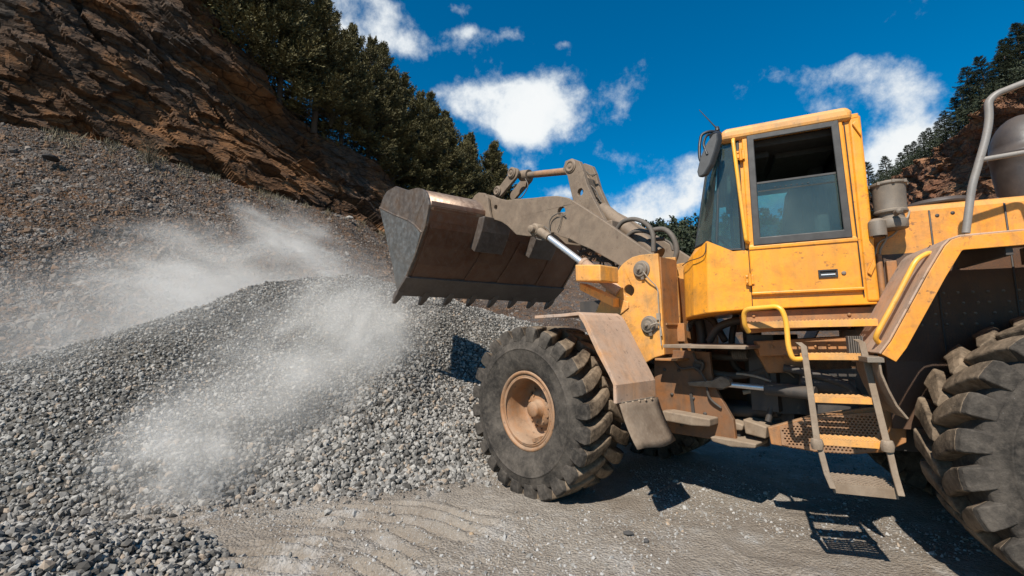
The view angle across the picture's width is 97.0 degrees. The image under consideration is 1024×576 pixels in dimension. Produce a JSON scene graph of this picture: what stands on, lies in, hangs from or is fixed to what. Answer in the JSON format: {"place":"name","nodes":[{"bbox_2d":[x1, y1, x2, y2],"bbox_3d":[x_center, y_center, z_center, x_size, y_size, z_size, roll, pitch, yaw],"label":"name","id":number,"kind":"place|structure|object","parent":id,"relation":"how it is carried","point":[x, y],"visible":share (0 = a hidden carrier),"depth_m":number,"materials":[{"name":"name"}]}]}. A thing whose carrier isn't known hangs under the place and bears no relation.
{"place":"outdoors","nodes":[
{"label":"outdoors","id":0,"kind":"place"},
{"bbox_2d":[0,517,256,575],"bbox_3d":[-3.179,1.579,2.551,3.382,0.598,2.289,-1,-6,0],"label":"gravel","id":1,"kind":"structure","parent":0,"point":[17,559],"depth_m":2.73,"materials":[{"name":"grey gravel"}]},
{"bbox_2d":[0,0,600,260],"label":"cliff","id":2,"kind":"structure","parent":0,"point":[188,85],"depth_m":27.08,"materials":[{"name":"brown stone"}]},
{"bbox_2d":[243,0,342,111],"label":"conifer tree","id":3,"kind":"object","parent":2,"relation":"on","point":[288,6],"visible":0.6,"depth_m":32.51,"materials":[{"name":"green plant"}]},
{"bbox_2d":[274,0,360,133],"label":"conifer tree","id":4,"kind":"object","parent":2,"relation":"on","point":[321,16],"visible":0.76,"depth_m":34.83,"materials":[{"name":"green plant"}]},
{"bbox_2d":[0,125,838,361],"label":"rubble slope","id":5,"kind":"structure","parent":0,"point":[560,303],"depth_m":20.31,"materials":[{"name":"grey gravel"}]},
{"bbox_2d":[41,153,59,162],"bbox_3d":[-19.855,-5.606,19.495,0.542,0.269,0.621,0,-6,-8],"label":"stone","id":6,"kind":"object","parent":5,"relation":"on","point":[51,157],"visible":1,"depth_m":19.37,"materials":[{"name":"grey stone"}]},
{"bbox_2d":[132,130,166,163],"bbox_3d":[-19.218,-7.391,23.938,1.478,1.610,1.269,0,-7,-11],"label":"bare shrub","id":7,"kind":"object","parent":5,"relation":"on","point":[149,157],"visible":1,"depth_m":23.94,"materials":[{"name":"brown plant"}]},
{"bbox_2d":[39,125,385,248],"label":"weeds","id":8,"kind":"object","parent":5,"relation":"on","point":[59,133],"visible":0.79,"depth_m":24.18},
{"bbox_2d":[0,122,615,361],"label":"rubble","id":9,"kind":"object","parent":5,"relation":"on","point":[57,283],"visible":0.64,"depth_m":17.56,"materials":[{"name":"grey gravel"}]},
{"bbox_2d":[76,440,1023,575],"bbox_3d":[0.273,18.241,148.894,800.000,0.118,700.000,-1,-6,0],"label":"ground","id":10,"kind":"structure","parent":0,"point":[716,551],"depth_m":3.46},
{"bbox_2d":[0,274,588,521],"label":"gravel pile","id":11,"kind":"object","parent":10,"relation":"on","point":[177,488],"visible":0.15,"depth_m":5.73,"materials":[{"name":"grey gravel"}]},
{"bbox_2d":[53,443,617,526],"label":"loose gravel","id":12,"kind":"structure","parent":10,"relation":"on","point":[373,494],"depth_m":4.12,"materials":[{"name":"grey gravel"}]},
{"bbox_2d":[69,443,1000,575],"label":"pebbles","id":13,"kind":"object","parent":10,"relation":"on","point":[530,555],"visible":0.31,"depth_m":3.52,"materials":[{"name":"grey gravel"}]},
{"bbox_2d":[623,530,633,534],"bbox_3d":[0.859,1.808,3.345,0.075,0.023,0.063,-1,-6,-2],"label":"stone","id":14,"kind":"object","parent":10,"relation":"on","point":[627,532],"visible":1,"depth_m":3.33,"materials":[{"name":"grey stone"}]},
{"bbox_2d":[379,80,1023,574],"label":"wheel loader","id":15,"kind":"object","parent":10,"relation":"on","point":[911,374],"visible":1,"depth_m":3.51,"materials":[{"name":"paint"}]},
{"bbox_2d":[736,120,864,295],"bbox_3d":[2.079,-0.584,3.324,0.720,1.265,0.068,-4,-7,24],"label":"door","id":16,"kind":"structure","parent":15,"relation":"in","point":[825,261],"depth_m":3.27,"materials":[{"name":"yellow paint"}]},
{"bbox_2d":[232,0,1023,227],"label":"sky","id":17,"kind":"structure","parent":0,"point":[618,88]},
{"bbox_2d":[677,221,779,252],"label":"hill","id":18,"kind":"structure","parent":0,"point":[729,234],"depth_m":107.48,"materials":[{"name":"green plant"}]},
{"bbox_2d":[596,207,782,261],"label":"wood","id":19,"kind":"object","parent":18,"relation":"on","point":[685,227],"visible":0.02,"depth_m":103.14,"materials":[{"name":"green plant"}]},
{"bbox_2d":[869,79,1023,210],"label":"cliff","id":20,"kind":"structure","parent":0,"point":[946,168],"depth_m":45.30,"materials":[{"name":"brown stone"}]},
{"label":"hill","id":21,"kind":"structure","parent":0,"visible":0},
{"bbox_2d":[202,0,266,49],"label":"conifer tree","id":22,"kind":"object","parent":21,"relation":"on","point":[243,7],"visible":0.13,"depth_m":30.91,"materials":[{"name":"green plant"}]},
{"bbox_2d":[204,0,317,80],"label":"conifer tree","id":23,"kind":"object","parent":21,"relation":"on","point":[249,23],"visible":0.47,"depth_m":30.88,"materials":[{"name":"green plant"}]},
{"bbox_2d":[219,0,314,38],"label":"conifer tree","id":24,"kind":"object","parent":21,"relation":"on","point":[304,5],"visible":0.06,"depth_m":38.83,"materials":[{"name":"green plant"}]},
{"bbox_2d":[194,0,408,186],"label":"undergrowth","id":25,"kind":"object","parent":21,"relation":"on","point":[273,83],"visible":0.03,"depth_m":31.83,"materials":[{"name":"green plant"}]},
{"bbox_2d":[279,0,339,83],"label":"conifer tree","id":26,"kind":"object","parent":21,"relation":"on","point":[319,26],"visible":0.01,"depth_m":40.41,"materials":[{"name":"green plant"}]},
{"bbox_2d":[270,0,361,110],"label":"conifer tree","id":27,"kind":"object","parent":21,"relation":"on","point":[336,13],"visible":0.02,"depth_m":43.87,"materials":[{"name":"green plant"}]},
{"bbox_2d":[298,27,380,148],"bbox_3d":[-14.894,-16.989,38.687,7.086,11.736,7.586,1,-7,-13],"label":"conifer tree","id":28,"kind":"object","parent":21,"relation":"on","point":[352,52],"visible":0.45,"depth_m":37.36,"materials":[{"name":"green plant"}]},
{"bbox_2d":[329,22,389,131],"bbox_3d":[-15.741,-21.160,46.480,6.492,12.463,7.898,2,-5,-43],"label":"conifer tree","id":29,"kind":"object","parent":21,"relation":"on","point":[352,27],"visible":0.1,"depth_m":46.30,"materials":[{"name":"green plant"}]},
{"bbox_2d":[321,33,401,159],"bbox_3d":[-13.125,-16.272,40.471,6.806,13.167,8.280,1,-5,-13],"label":"conifer tree","id":30,"kind":"object","parent":21,"relation":"on","point":[369,60],"visible":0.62,"depth_m":39.93,"materials":[{"name":"green plant"}]},
{"bbox_2d":[361,41,415,149],"bbox_3d":[-14.031,-20.206,50.103,7.657,14.699,8.416,1,-7,-11],"label":"conifer tree","id":31,"kind":"object","parent":21,"relation":"on","point":[383,53],"visible":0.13,"depth_m":49.85,"materials":[{"name":"green plant"}]},
{"bbox_2d":[364,70,434,188],"bbox_3d":[-10.987,-14.483,43.066,7.526,12.501,8.272,4,-9,-29],"label":"conifer tree","id":32,"kind":"object","parent":21,"relation":"on","point":[399,102],"visible":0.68,"depth_m":41.62,"materials":[{"name":"green plant"}]},
{"bbox_2d":[387,72,421,182],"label":"conifer tree","id":33,"kind":"object","parent":21,"relation":"on","point":[406,84],"visible":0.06,"depth_m":52.94,"materials":[{"name":"green plant"}]},
{"bbox_2d":[388,89,466,193],"bbox_3d":[-9.768,-13.580,45.184,8.405,12.979,7.899,5,-9,-43],"label":"conifer tree","id":34,"kind":"object","parent":21,"relation":"on","point":[420,105],"visible":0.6,"depth_m":43.81,"materials":[{"name":"green plant"}]},
{"bbox_2d":[397,91,467,193],"bbox_3d":[-10.677,-17.204,55.448,9.671,15.449,7.949,-3,-8,26],"label":"conifer tree","id":35,"kind":"object","parent":21,"relation":"on","point":[430,96],"visible":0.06,"depth_m":56.31,"materials":[{"name":"green plant"}]},
{"bbox_2d":[402,104,475,198],"bbox_3d":[-8.280,-12.958,46.981,9.647,13.088,7.930,-1,-5,4],"label":"conifer tree","id":36,"kind":"object","parent":21,"relation":"on","point":[452,156],"visible":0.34,"depth_m":46.24,"materials":[{"name":"green plant"}]},
{"bbox_2d":[431,109,477,194],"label":"conifer tree","id":37,"kind":"object","parent":21,"relation":"on","point":[445,113],"visible":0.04,"depth_m":58.34,"materials":[{"name":"green plant"}]},
{"bbox_2d":[429,117,481,198],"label":"conifer tree","id":38,"kind":"object","parent":21,"relation":"on","point":[453,135],"visible":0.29,"depth_m":50.33,"materials":[{"name":"green plant"}]},
{"bbox_2d":[454,131,495,198],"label":"conifer tree","id":39,"kind":"object","parent":21,"relation":"on","point":[471,152],"visible":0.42,"depth_m":54.71,"materials":[{"name":"green plant"}]},
{"bbox_2d":[463,134,489,198],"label":"conifer tree","id":40,"kind":"object","parent":21,"relation":"on","point":[465,136],"visible":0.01,"depth_m":63.42,"materials":[{"name":"green plant"}]},
{"bbox_2d":[468,141,510,199],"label":"conifer tree","id":41,"kind":"object","parent":21,"relation":"on","point":[487,162],"visible":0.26,"depth_m":58.41,"materials":[{"name":"green plant"}]},
{"bbox_2d":[487,140,514,199],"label":"conifer tree","id":42,"kind":"object","parent":21,"relation":"on","point":[497,142],"visible":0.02,"depth_m":68.99,"materials":[{"name":"green plant"}]},
{"bbox_2d":[492,163,517,199],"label":"conifer tree","id":43,"kind":"object","parent":21,"relation":"on","point":[507,195],"visible":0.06,"depth_m":63.48,"materials":[{"name":"green plant"}]},
{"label":"hill","id":44,"kind":"structure","parent":0,"visible":0},
{"bbox_2d":[865,161,876,206],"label":"pine tree","id":45,"kind":"object","parent":44,"relation":"on","point":[868,168],"visible":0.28,"depth_m":70.07,"materials":[{"name":"green plant"}]},
{"bbox_2d":[878,156,895,179],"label":"pine tree","id":46,"kind":"object","parent":44,"relation":"on","point":[885,159],"visible":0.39,"depth_m":75.41,"materials":[{"name":"green plant"}]},
{"bbox_2d":[894,152,904,171],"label":"pine tree","id":47,"kind":"object","parent":44,"relation":"on","point":[898,156],"visible":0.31,"depth_m":62.15,"materials":[{"name":"green plant"}]},
{"bbox_2d":[899,144,913,164],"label":"pine tree","id":48,"kind":"object","parent":44,"relation":"on","point":[906,147],"visible":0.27,"depth_m":70.12,"materials":[{"name":"green plant"}]},
{"bbox_2d":[905,141,922,162],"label":"pine tree","id":49,"kind":"object","parent":44,"relation":"on","point":[913,145],"visible":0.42,"depth_m":58.21,"materials":[{"name":"green plant"}]},
{"bbox_2d":[913,131,928,158],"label":"pine tree","id":50,"kind":"object","parent":44,"relation":"on","point":[921,136],"visible":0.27,"depth_m":64.28,"materials":[{"name":"green plant"}]},
{"bbox_2d":[916,127,935,155],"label":"pine tree","id":51,"kind":"object","parent":44,"relation":"on","point":[928,132],"visible":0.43,"depth_m":52.23,"materials":[{"name":"green plant"}]},
{"bbox_2d":[932,121,943,139],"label":"pine tree","id":52,"kind":"object","parent":44,"relation":"on","point":[935,127],"visible":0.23,"depth_m":60.28,"materials":[{"name":"green plant"}]},
{"bbox_2d":[928,110,953,142],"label":"pine tree","id":53,"kind":"object","parent":44,"relation":"on","point":[942,114],"visible":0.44,"depth_m":50.24,"materials":[{"name":"green plant"}]},
{"bbox_2d":[868,53,1023,195],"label":"undergrowth","id":54,"kind":"object","parent":44,"relation":"on","point":[965,118],"visible":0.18,"depth_m":42.79,"materials":[{"name":"green plant"}]},
{"bbox_2d":[938,97,965,137],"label":"pine tree","id":55,"kind":"object","parent":44,"relation":"on","point":[953,101],"visible":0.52,"depth_m":46.26,"materials":[{"name":"green plant"}]},
{"bbox_2d":[945,88,969,127],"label":"pine tree","id":56,"kind":"object","parent":44,"relation":"on","point":[956,93],"visible":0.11,"depth_m":56.55,"materials":[{"name":"green plant"}]},
{"bbox_2d":[943,66,981,124],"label":"pine tree","id":57,"kind":"object","parent":44,"relation":"on","point":[965,92],"visible":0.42,"depth_m":44.42,"materials":[{"name":"green plant"}]},
{"bbox_2d":[969,73,987,112],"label":"pine tree","id":58,"kind":"object","parent":44,"relation":"on","point":[980,75],"visible":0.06,"depth_m":54.28,"materials":[{"name":"green plant"}]},
{"bbox_2d":[960,55,1009,113],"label":"pine tree","id":59,"kind":"object","parent":44,"relation":"on","point":[978,62],"visible":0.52,"depth_m":42.49,"materials":[{"name":"green plant"}]},
{"bbox_2d":[982,57,1007,90],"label":"pine tree","id":60,"kind":"object","parent":44,"relation":"on","point":[994,72],"visible":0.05,"depth_m":50.42,"materials":[{"name":"green plant"}]},
{"bbox_2d":[978,45,1023,96],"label":"pine tree","id":61,"kind":"object","parent":44,"relation":"on","point":[1002,50],"visible":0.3,"depth_m":40.41,"materials":[{"name":"green plant"}]},
{"bbox_2d":[983,22,1023,85],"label":"pine tree","id":62,"kind":"object","parent":44,"relation":"on","point":[1018,28],"visible":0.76,"depth_m":38.36,"materials":[{"name":"green plant"}]},
{"bbox_2d":[991,37,1022,84],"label":"pine tree","id":63,"kind":"object","parent":44,"relation":"on","point":[1000,42],"visible":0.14,"depth_m":47.77,"materials":[{"name":"green plant"}]},
{"bbox_2d":[1006,26,1023,66],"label":"pine tree","id":64,"kind":"object","parent":44,"relation":"on","point":[1021,47],"visible":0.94,"depth_m":36.93,"materials":[{"name":"green plant"}]}
]}

